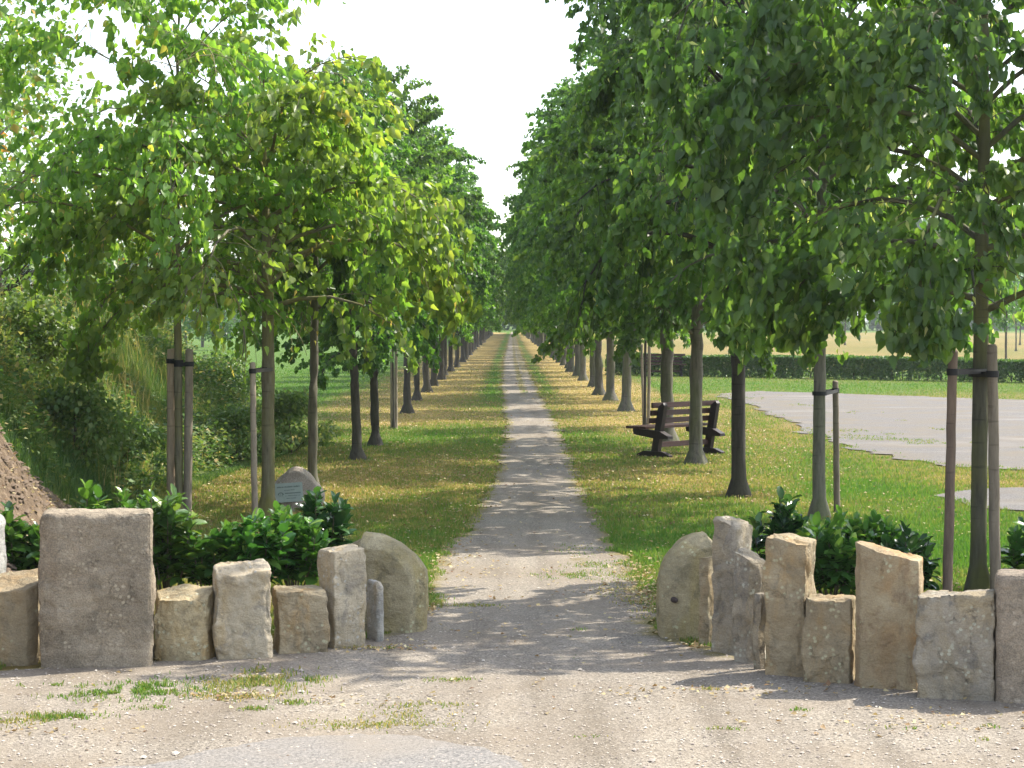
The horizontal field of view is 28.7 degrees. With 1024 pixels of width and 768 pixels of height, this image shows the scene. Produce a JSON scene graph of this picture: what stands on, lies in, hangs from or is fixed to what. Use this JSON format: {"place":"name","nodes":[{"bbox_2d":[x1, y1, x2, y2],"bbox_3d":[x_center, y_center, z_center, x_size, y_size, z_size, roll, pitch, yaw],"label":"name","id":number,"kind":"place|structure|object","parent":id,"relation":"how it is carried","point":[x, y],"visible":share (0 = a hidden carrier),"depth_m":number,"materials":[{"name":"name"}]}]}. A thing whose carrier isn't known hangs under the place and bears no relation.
{"place":"outdoors","nodes":[
{"label":"outdoors","id":0,"kind":"place"},
{"bbox_2d":[94,733,523,767],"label":"road","id":1,"kind":"structure","parent":0,"point":[332,748],"depth_m":10.07,"materials":[{"name":"beige gravel"}]},
{"bbox_2d":[0,332,1023,767],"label":"gravel path","id":2,"kind":"structure","parent":0,"point":[538,436],"depth_m":11.80,"materials":[{"name":"beige gravel"}]},
{"bbox_2d":[0,542,999,741],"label":"grass","id":3,"kind":"structure","parent":2,"relation":"on","point":[143,688],"depth_m":11.80,"materials":[{"name":"green plant"}]},
{"bbox_2d":[0,424,1023,767],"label":"pebbles","id":4,"kind":"object","parent":2,"relation":"on","point":[42,488],"visible":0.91,"depth_m":11.37,"materials":[{"name":"grey gravel"}]},
{"bbox_2d":[762,533,815,676],"bbox_3d":[1.730,1.436,12.421,0.305,1.007,0.257,1,2,26],"label":"standing stone","id":5,"kind":"object","parent":2,"relation":"on","point":[788,583],"visible":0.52,"depth_m":12.32,"materials":[{"name":"beige stone"}]},
{"bbox_2d":[801,594,855,683],"bbox_3d":[1.938,1.612,12.218,0.317,0.640,0.282,1,2,16],"label":"standing stone","id":6,"kind":"object","parent":2,"relation":"on","point":[828,641],"visible":0.77,"depth_m":12.10,"materials":[{"name":"beige stone"}]},
{"bbox_2d":[854,541,923,690],"bbox_3d":[2.264,1.443,12.018,0.403,0.996,0.282,1,2,18],"label":"standing stone","id":7,"kind":"object","parent":2,"relation":"on","point":[889,583],"visible":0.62,"depth_m":11.90,"materials":[{"name":"beige stone"}]},
{"bbox_2d":[912,589,996,700],"bbox_3d":[2.587,1.581,11.686,0.478,0.767,0.286,0,2,15],"label":"standing stone","id":8,"kind":"object","parent":2,"relation":"on","point":[953,657],"visible":0.73,"depth_m":11.57,"materials":[{"name":"grey stone"}]},
{"bbox_2d":[994,569,1023,703],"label":"standing stone","id":9,"kind":"object","parent":2,"relation":"on","point":[1009,636],"visible":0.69,"depth_m":11.45,"materials":[{"name":"stone"}]},
{"bbox_2d":[0,321,1023,669],"bbox_3d":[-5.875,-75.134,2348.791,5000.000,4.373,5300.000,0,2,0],"label":"ground","id":10,"kind":"structure","parent":0,"point":[492,351],"depth_m":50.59,"materials":[{"name":"green plant"}]},
{"bbox_2d":[0,514,6,572],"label":"standing stone","id":11,"kind":"object","parent":10,"relation":"on","point":[3,558],"visible":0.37,"depth_m":13.69,"materials":[{"name":"beige stone"}]},
{"bbox_2d":[0,501,39,570],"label":"laurel bush","id":12,"kind":"object","parent":10,"relation":"on","point":[22,553],"visible":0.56,"depth_m":15.95,"materials":[{"name":"green plant"}]},
{"bbox_2d":[0,568,40,665],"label":"standing stone","id":13,"kind":"object","parent":10,"relation":"on","point":[19,622],"visible":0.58,"depth_m":12.79,"materials":[{"name":"beige stone"}]},
{"bbox_2d":[0,285,80,369],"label":"bank bush","id":14,"kind":"object","parent":10,"relation":"on","point":[50,339],"visible":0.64,"depth_m":25.70,"materials":[{"name":"green plant"}]},
{"bbox_2d":[0,0,100,286],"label":"bank shrub","id":15,"kind":"object","parent":10,"relation":"on","point":[17,109],"visible":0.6,"depth_m":24.26,"materials":[{"name":"green plant"}]},
{"bbox_2d":[39,479,111,520],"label":"laurel bush","id":16,"kind":"object","parent":10,"relation":"on","point":[90,494],"visible":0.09,"depth_m":16.30,"materials":[{"name":"green plant"}]},
{"bbox_2d":[35,378,144,476],"bbox_3d":[-4.978,0.627,22.547,1.733,1.422,1.388,2,2,42],"label":"bank bush","id":17,"kind":"object","parent":10,"relation":"on","point":[84,405],"visible":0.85,"depth_m":22.30,"materials":[{"name":"green plant"}]},
{"bbox_2d":[0,0,185,308],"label":"bank shrub","id":18,"kind":"object","parent":10,"relation":"on","point":[18,276],"visible":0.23,"depth_m":30.84,"materials":[{"name":"green plant"}]},
{"bbox_2d":[38,508,155,668],"bbox_3d":[-2.653,1.356,12.803,0.737,1.115,0.373,0,2,-8],"label":"standing stone","id":19,"kind":"object","parent":10,"relation":"on","point":[96,585],"visible":0.78,"depth_m":12.64,"materials":[{"name":"grey stone"}]},
{"bbox_2d":[9,122,219,318],"bbox_3d":[-6.928,-2.868,36.504,3.792,3.895,3.350,1,2,29],"label":"bank shrub","id":20,"kind":"object","parent":10,"relation":"on","point":[123,259],"visible":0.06,"depth_m":36.08,"materials":[{"name":"green plant"}]},
{"bbox_2d":[106,486,154,539],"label":"laurel bush","id":21,"kind":"object","parent":10,"relation":"on","point":[122,496],"visible":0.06,"depth_m":16.46,"materials":[{"name":"green plant"}]},
{"bbox_2d":[0,276,261,498],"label":"dry stalks","id":22,"kind":"object","parent":10,"relation":"on","point":[152,453],"visible":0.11,"depth_m":29.13,"materials":[{"name":"green plant"}]},
{"bbox_2d":[88,407,183,489],"bbox_3d":[-4.787,0.937,24.497,1.740,1.311,1.569,-1,2,-22],"label":"bank bush","id":23,"kind":"object","parent":10,"relation":"on","point":[153,436],"visible":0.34,"depth_m":24.43,"materials":[{"name":"green plant"}]},
{"bbox_2d":[0,265,300,509],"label":"weeds","id":24,"kind":"object","parent":10,"relation":"on","point":[85,470],"visible":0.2,"depth_m":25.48,"materials":[{"name":"green plant"}]},
{"bbox_2d":[135,480,206,590],"bbox_3d":[-2.769,1.224,16.005,0.667,0.934,0.503,0,2,0],"label":"laurel bush","id":25,"kind":"object","parent":10,"relation":"on","point":[169,515],"visible":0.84,"depth_m":15.92,"materials":[{"name":"green plant"}]},
{"bbox_2d":[166,348,182,495],"bbox_3d":[-3.747,0.596,22.268,0.120,1.988,0.266,-2,3,-44],"label":"tree stake","id":26,"kind":"object","parent":10,"relation":"on","point":[170,361],"visible":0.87,"depth_m":22.27,"materials":[{"name":"brown wood"}]},
{"bbox_2d":[153,584,214,660],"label":"standing stone","id":27,"kind":"object","parent":10,"relation":"on","point":[183,621],"visible":0.69,"depth_m":12.90,"materials":[{"name":"yellow stone"}]},
{"bbox_2d":[174,348,193,515],"bbox_3d":[-3.637,0.597,22.205,0.225,1.991,0.108,0,2,0],"label":"tree stake","id":28,"kind":"object","parent":10,"relation":"on","point":[188,363],"visible":0.93,"depth_m":22.16,"materials":[{"name":"brown wood"}]},
{"bbox_2d":[181,254,231,346],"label":"tree","id":29,"kind":"object","parent":10,"relation":"on","point":[189,327],"visible":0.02,"depth_m":162.59,"materials":[{"name":"green plant"}]},
{"bbox_2d":[174,519,241,586],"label":"laurel bush","id":30,"kind":"object","parent":10,"relation":"on","point":[209,546],"visible":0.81,"depth_m":15.93,"materials":[{"name":"green plant"}]},
{"bbox_2d":[0,0,417,508],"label":"linden tree","id":31,"kind":"object","parent":10,"relation":"on","point":[65,170],"visible":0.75,"depth_m":21.37,"materials":[{"name":"green plant"}]},
{"bbox_2d":[189,273,241,347],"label":"tree","id":32,"kind":"object","parent":10,"relation":"on","point":[228,329],"visible":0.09,"depth_m":146.61,"materials":[{"name":"green plant"}]},
{"bbox_2d":[193,345,261,405],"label":"bank bush","id":33,"kind":"object","parent":10,"relation":"on","point":[239,373],"visible":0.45,"depth_m":35.70,"materials":[{"name":"green plant"}]},
{"bbox_2d":[1,0,482,516],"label":"linden tree","id":34,"kind":"object","parent":10,"relation":"on","point":[315,105],"visible":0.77,"depth_m":21.48,"materials":[{"name":"green plant"}]},
{"bbox_2d":[212,558,272,659],"bbox_3d":[-1.766,1.539,13.086,0.408,0.758,0.325,0,2,-14],"label":"standing stone","id":35,"kind":"object","parent":10,"relation":"on","point":[242,621],"visible":0.76,"depth_m":12.96,"materials":[{"name":"stone"}]},
{"bbox_2d":[194,402,299,460],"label":"bank bush","id":36,"kind":"object","parent":10,"relation":"on","point":[233,416],"visible":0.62,"depth_m":30.80,"materials":[{"name":"green plant"}]},
{"bbox_2d":[215,507,295,585],"bbox_3d":[-2.080,1.342,16.156,0.666,0.718,0.589,0,2,-11],"label":"laurel bush","id":37,"kind":"object","parent":10,"relation":"on","point":[255,546],"visible":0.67,"depth_m":16.05,"materials":[{"name":"green plant"}]},
{"bbox_2d":[249,362,272,522],"bbox_3d":[-2.739,0.674,21.906,0.152,1.853,1.208,0,2,0],"label":"tree stake","id":38,"kind":"object","parent":10,"relation":"on","point":[253,370],"visible":0.92,"depth_m":21.32,"materials":[{"name":"brown wood"}]},
{"bbox_2d":[246,386,340,452],"bbox_3d":[-3.633,0.748,32.987,1.496,1.422,1.868,-1,2,-33],"label":"bank bush","id":39,"kind":"object","parent":10,"relation":"on","point":[288,405],"visible":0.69,"depth_m":32.76,"materials":[{"name":"green plant"}]},
{"bbox_2d":[257,500,336,585],"bbox_3d":[-1.764,1.317,16.282,0.669,0.733,0.564,1,2,34],"label":"laurel bush","id":40,"kind":"object","parent":10,"relation":"on","point":[306,534],"visible":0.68,"depth_m":16.22,"materials":[{"name":"green plant"}]},
{"bbox_2d":[275,466,324,511],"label":"memorial boulder","id":41,"kind":"object","parent":10,"relation":"on","point":[294,484],"visible":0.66,"depth_m":23.06,"materials":[{"name":"grey stone"}]},
{"bbox_2d":[271,585,329,653],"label":"standing stone","id":42,"kind":"object","parent":10,"relation":"on","point":[301,621],"visible":0.7,"depth_m":13.19,"materials":[{"name":"beige stone"}]},
{"bbox_2d":[185,41,439,483],"bbox_3d":[-2.374,-1.444,25.297,3.392,5.833,2.925,1,2,37],"label":"linden tree","id":43,"kind":"object","parent":10,"relation":"on","point":[339,273],"visible":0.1,"depth_m":25.25,"materials":[{"name":"green plant"}]},
{"bbox_2d":[294,486,356,564],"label":"laurel bush","id":44,"kind":"object","parent":10,"relation":"on","point":[336,517],"visible":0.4,"depth_m":17.22,"materials":[{"name":"green plant"}]},
{"bbox_2d":[317,544,366,648],"bbox_3d":[-1.145,1.495,13.516,0.264,0.804,0.267,-1,2,-32],"label":"standing stone","id":45,"kind":"object","parent":10,"relation":"on","point":[342,574],"visible":0.63,"depth_m":13.42,"materials":[{"name":"stone"}]},
{"bbox_2d":[256,57,439,459],"bbox_3d":[-2.748,-1.947,31.643,3.177,6.416,2.938,0,2,-12],"label":"linden tree","id":46,"kind":"object","parent":10,"relation":"on","point":[426,349],"visible":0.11,"depth_m":31.46,"materials":[{"name":"green plant"}]},
{"bbox_2d":[366,579,383,641],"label":"standing stone","id":47,"kind":"object","parent":10,"relation":"on","point":[375,611],"visible":0.72,"depth_m":13.68,"materials":[{"name":"grey stone"}]},
{"bbox_2d":[351,531,428,632],"bbox_3d":[-0.899,1.462,14.202,0.612,0.818,0.316,0,2,9],"label":"millstone piece","id":48,"kind":"object","parent":10,"relation":"on","point":[397,569],"visible":0.62,"depth_m":14.05,"materials":[{"name":"beige stone"}]},
{"bbox_2d":[390,349,392,427],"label":"tree stake","id":49,"kind":"object","parent":10,"relation":"on","point":[391,402],"visible":0.71,"depth_m":40.53,"materials":[{"name":"brown wood"}]},
{"bbox_2d":[307,56,480,445],"bbox_3d":[-2.397,-2.307,34.938,3.714,6.929,3.412,-1,2,3],"label":"linden tree","id":50,"kind":"object","parent":10,"relation":"on","point":[375,439],"visible":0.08,"depth_m":34.62,"materials":[{"name":"green plant"}]},
{"bbox_2d":[394,351,397,428],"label":"tree stake","id":51,"kind":"object","parent":10,"relation":"on","point":[395,389],"visible":0.72,"depth_m":40.71,"materials":[{"name":"brown wood"}]},
{"bbox_2d":[334,103,475,428],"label":"linden tree","id":52,"kind":"object","parent":10,"relation":"on","point":[426,174],"visible":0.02,"depth_m":40.36,"materials":[{"name":"green plant"}]},
{"bbox_2d":[359,62,483,413],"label":"linden tree","id":53,"kind":"object","parent":10,"relation":"on","point":[422,115],"visible":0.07,"depth_m":46.99,"materials":[{"name":"green plant"}]},
{"bbox_2d":[403,126,491,400],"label":"linden tree","id":54,"kind":"object","parent":10,"relation":"on","point":[416,396],"visible":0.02,"depth_m":54.90,"materials":[{"name":"green plant"}]},
{"bbox_2d":[401,98,500,392],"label":"linden tree","id":55,"kind":"object","parent":10,"relation":"on","point":[482,277],"visible":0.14,"depth_m":60.78,"materials":[{"name":"green plant"}]},
{"bbox_2d":[425,140,507,385],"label":"linden tree","id":56,"kind":"object","parent":10,"relation":"on","point":[483,236],"visible":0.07,"depth_m":66.69,"materials":[{"name":"green plant"}]},
{"bbox_2d":[428,128,504,379],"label":"linden tree","id":57,"kind":"object","parent":10,"relation":"on","point":[441,375],"visible":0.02,"depth_m":73.97,"materials":[{"name":"green plant"}]},
{"bbox_2d":[447,228,497,371],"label":"linden tree","id":58,"kind":"object","parent":10,"relation":"on","point":[450,368],"visible":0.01,"depth_m":85.77,"materials":[{"name":"green plant"}]},
{"bbox_2d":[444,161,511,374],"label":"linden tree","id":59,"kind":"object","parent":10,"relation":"on","point":[493,272],"visible":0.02,"depth_m":79.62,"materials":[{"name":"green plant"}]},
{"bbox_2d":[454,181,503,367],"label":"linden tree","id":60,"kind":"object","parent":10,"relation":"on","point":[457,364],"visible":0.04,"depth_m":93.00,"materials":[{"name":"green plant"}]},
{"bbox_2d":[459,181,504,361],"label":"linden tree","id":61,"kind":"object","parent":10,"relation":"on","point":[500,310],"visible":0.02,"depth_m":105.14,"materials":[{"name":"green plant"}]},
{"bbox_2d":[464,248,506,359],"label":"linden tree","id":62,"kind":"object","parent":10,"relation":"on","point":[495,324],"visible":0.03,"depth_m":111.28,"materials":[{"name":"green plant"}]},
{"bbox_2d":[474,243,506,348],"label":"linden tree","id":63,"kind":"object","parent":10,"relation":"on","point":[502,320],"depth_m":150.50,"materials":[{"name":"green plant"}]},
{"bbox_2d":[0,356,1023,736],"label":"fallen leaves","id":64,"kind":"object","parent":10,"relation":"on","point":[638,592],"visible":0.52,"depth_m":21.20,"materials":[{"name":"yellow plant"}]},
{"bbox_2d":[496,251,561,361],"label":"linden tree","id":65,"kind":"object","parent":10,"relation":"on","point":[509,320],"visible":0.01,"depth_m":104.28,"materials":[{"name":"green plant"}]},
{"bbox_2d":[486,116,574,371],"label":"linden tree","id":66,"kind":"object","parent":10,"relation":"on","point":[570,367],"depth_m":85.16,"materials":[{"name":"green plant"}]},
{"bbox_2d":[503,241,565,364],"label":"linden tree","id":67,"kind":"object","parent":10,"relation":"on","point":[563,361],"depth_m":97.66,"materials":[{"name":"green plant"}]},
{"bbox_2d":[498,104,579,375],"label":"linden tree","id":68,"kind":"object","parent":10,"relation":"on","point":[576,372],"visible":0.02,"depth_m":79.14,"materials":[{"name":"green plant"}]},
{"bbox_2d":[504,84,594,386],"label":"linden tree","id":69,"kind":"object","parent":10,"relation":"on","point":[591,383],"visible":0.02,"depth_m":65.47,"materials":[{"name":"green plant"}]},
{"bbox_2d":[517,76,588,380],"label":"linden tree","id":70,"kind":"object","parent":10,"relation":"on","point":[583,376],"visible":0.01,"depth_m":72.84,"materials":[{"name":"green plant"}]},
{"bbox_2d":[501,71,605,394],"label":"linden tree","id":71,"kind":"object","parent":10,"relation":"on","point":[517,202],"visible":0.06,"depth_m":58.91,"materials":[{"name":"green plant"}]},
{"bbox_2d":[496,33,679,400],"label":"linden tree","id":72,"kind":"object","parent":10,"relation":"on","point":[610,393],"visible":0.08,"depth_m":54.80,"materials":[{"name":"green plant"}]},
{"bbox_2d":[507,19,691,410],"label":"linden tree","id":73,"kind":"object","parent":10,"relation":"on","point":[537,302],"visible":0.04,"depth_m":48.13,"materials":[{"name":"green plant"}]},
{"bbox_2d":[640,344,643,424],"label":"tree stake","id":74,"kind":"object","parent":10,"relation":"on","point":[642,374],"visible":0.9,"depth_m":41.68,"materials":[{"name":"brown wood"}]},
{"bbox_2d":[570,118,715,424],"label":"linden tree","id":75,"kind":"object","parent":10,"relation":"on","point":[710,333],"visible":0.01,"depth_m":41.42,"materials":[{"name":"green plant"}]},
{"bbox_2d":[647,345,650,423],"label":"tree stake","id":76,"kind":"object","parent":10,"relation":"on","point":[648,382],"visible":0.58,"depth_m":40.90,"materials":[{"name":"brown wood"}]},
{"bbox_2d":[513,0,810,464],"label":"linden tree","id":77,"kind":"object","parent":10,"relation":"on","point":[561,236],"visible":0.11,"depth_m":30.49,"materials":[{"name":"green plant"}]},
{"bbox_2d":[647,354,686,375],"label":"park bench","id":78,"kind":"object","parent":10,"relation":"on","point":[681,365],"visible":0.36,"depth_m":78.61,"materials":[{"name":"brown wood"}]},
{"bbox_2d":[626,400,724,457],"bbox_3d":[2.717,0.717,32.752,1.600,0.872,0.845,-2,3,-43],"label":"park bench","id":79,"kind":"object","parent":10,"relation":"on","point":[662,421],"visible":0.98,"depth_m":32.49,"materials":[{"name":"brown wood"}]},
{"bbox_2d":[656,531,711,641],"bbox_3d":[1.248,1.456,13.888,0.474,0.852,0.316,0,2,-10],"label":"millstone piece","id":80,"kind":"object","parent":10,"relation":"on","point":[677,600],"visible":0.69,"depth_m":13.75,"materials":[{"name":"stone"}]},
{"bbox_2d":[507,0,862,441],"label":"linden tree","id":81,"kind":"object","parent":10,"relation":"on","point":[667,354],"visible":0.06,"depth_m":36.02,"materials":[{"name":"green plant"}]},
{"bbox_2d":[698,556,713,644],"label":"standing stone","id":82,"kind":"object","parent":10,"relation":"on","point":[706,611],"visible":0.55,"depth_m":13.53,"materials":[{"name":"beige stone"}]},
{"bbox_2d":[538,0,913,497],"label":"linden tree","id":83,"kind":"object","parent":10,"relation":"on","point":[613,85],"visible":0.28,"depth_m":24.67,"materials":[{"name":"green plant"}]},
{"bbox_2d":[711,516,752,655],"bbox_3d":[1.466,1.394,13.267,0.220,1.029,0.226,2,2,40],"label":"standing stone","id":84,"kind":"object","parent":10,"relation":"on","point":[731,535],"visible":0.62,"depth_m":13.21,"materials":[{"name":"grey stone"}]},
{"bbox_2d":[732,548,765,662],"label":"standing stone","id":85,"kind":"object","parent":10,"relation":"on","point":[748,574],"visible":0.56,"depth_m":12.81,"materials":[{"name":"grey stone"}]},
{"bbox_2d":[751,592,765,668],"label":"standing stone","id":86,"kind":"object","parent":10,"relation":"on","point":[757,634],"visible":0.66,"depth_m":12.58,"materials":[{"name":"grey stone"}]},
{"bbox_2d":[747,486,810,559],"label":"laurel bush","id":87,"kind":"object","parent":10,"relation":"on","point":[783,520],"visible":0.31,"depth_m":16.08,"materials":[{"name":"green plant"}]},
{"bbox_2d":[593,0,1023,518],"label":"linden tree","id":88,"kind":"object","parent":10,"relation":"on","point":[634,218],"visible":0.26,"depth_m":22.04,"materials":[{"name":"green plant"}]},
{"bbox_2d":[605,352,1023,382],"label":"clipped hedge","id":89,"kind":"object","parent":10,"relation":"on","point":[876,367],"visible":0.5,"depth_m":74.42,"materials":[{"name":"green plant"}]},
{"bbox_2d":[812,380,839,511],"bbox_3d":[3.568,0.776,22.534,0.164,1.610,0.882,1,2,26],"label":"tree stake","id":90,"kind":"object","parent":10,"relation":"on","point":[834,391],"visible":0.93,"depth_m":22.87,"materials":[{"name":"brown wood"}]},
{"bbox_2d":[636,0,1023,590],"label":"linden tree","id":91,"kind":"object","parent":10,"relation":"on","point":[878,78],"visible":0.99,"depth_m":15.60,"materials":[{"name":"green plant"}]},
{"bbox_2d":[794,504,873,594],"bbox_3d":[2.560,1.323,15.843,0.736,0.750,0.566,0,2,0],"label":"laurel bush","id":92,"kind":"object","parent":10,"relation":"on","point":[835,561],"visible":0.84,"depth_m":15.72,"materials":[{"name":"green plant"}]},
{"bbox_2d":[842,509,908,590],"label":"laurel bush","id":93,"kind":"object","parent":10,"relation":"on","point":[875,520],"visible":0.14,"depth_m":15.94,"materials":[{"name":"green plant"}]},
{"bbox_2d":[864,299,909,330],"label":"distant tree","id":94,"kind":"object","parent":10,"relation":"on","point":[871,326],"visible":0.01,"depth_m":418.78,"materials":[{"name":"green plant"}]},
{"bbox_2d":[881,520,941,590],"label":"laurel bush","id":95,"kind":"object","parent":10,"relation":"on","point":[919,545],"visible":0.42,"depth_m":15.64,"materials":[{"name":"green plant"}]},
{"bbox_2d":[942,350,986,591],"bbox_3d":[3.609,0.760,15.820,0.185,2.071,0.814,1,2,29],"label":"tree stake","id":96,"kind":"object","parent":10,"relation":"on","point":[952,371],"visible":0.86,"depth_m":15.49,"materials":[{"name":"brown wood"}]},
{"bbox_2d":[935,487,1023,509],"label":"gravel yard","id":97,"kind":"structure","parent":10,"relation":"on","point":[1011,498],"depth_m":24.90,"materials":[{"name":"grey gravel"}]},
{"bbox_2d":[968,344,1000,588],"bbox_3d":[3.781,0.735,15.970,0.184,2.112,0.436,0,2,-9],"label":"tree stake","id":98,"kind":"object","parent":10,"relation":"on","point":[991,373],"visible":0.88,"depth_m":15.77,"materials":[{"name":"brown wood"}]},
{"bbox_2d":[958,253,1023,330],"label":"distant tree","id":99,"kind":"object","parent":10,"relation":"on","point":[995,327],"visible":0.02,"depth_m":412.48,"materials":[{"name":"green plant"}]},
{"bbox_2d":[989,276,1021,358],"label":"young tree","id":100,"kind":"object","parent":10,"relation":"on","point":[1006,317],"visible":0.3,"depth_m":99.70,"materials":[{"name":"green plant"}]},
{"bbox_2d":[994,281,1023,350],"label":"young tree","id":101,"kind":"object","parent":10,"relation":"on","point":[1016,326],"visible":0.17,"depth_m":141.92,"materials":[{"name":"green plant"}]},
{"bbox_2d":[1000,516,1023,569],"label":"laurel bush","id":102,"kind":"object","parent":10,"relation":"on","point":[1014,559],"visible":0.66,"depth_m":15.95,"materials":[{"name":"green plant"}]},
{"bbox_2d":[0,0,1023,320],"label":"sky","id":103,"kind":"structure","parent":0,"point":[488,64],"materials":[{"name":"white"}]},
{"bbox_2d":[717,391,1023,469],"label":"gravel yard","id":104,"kind":"structure","parent":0,"point":[921,416],"depth_m":43.29,"materials":[{"name":"grey gravel"}]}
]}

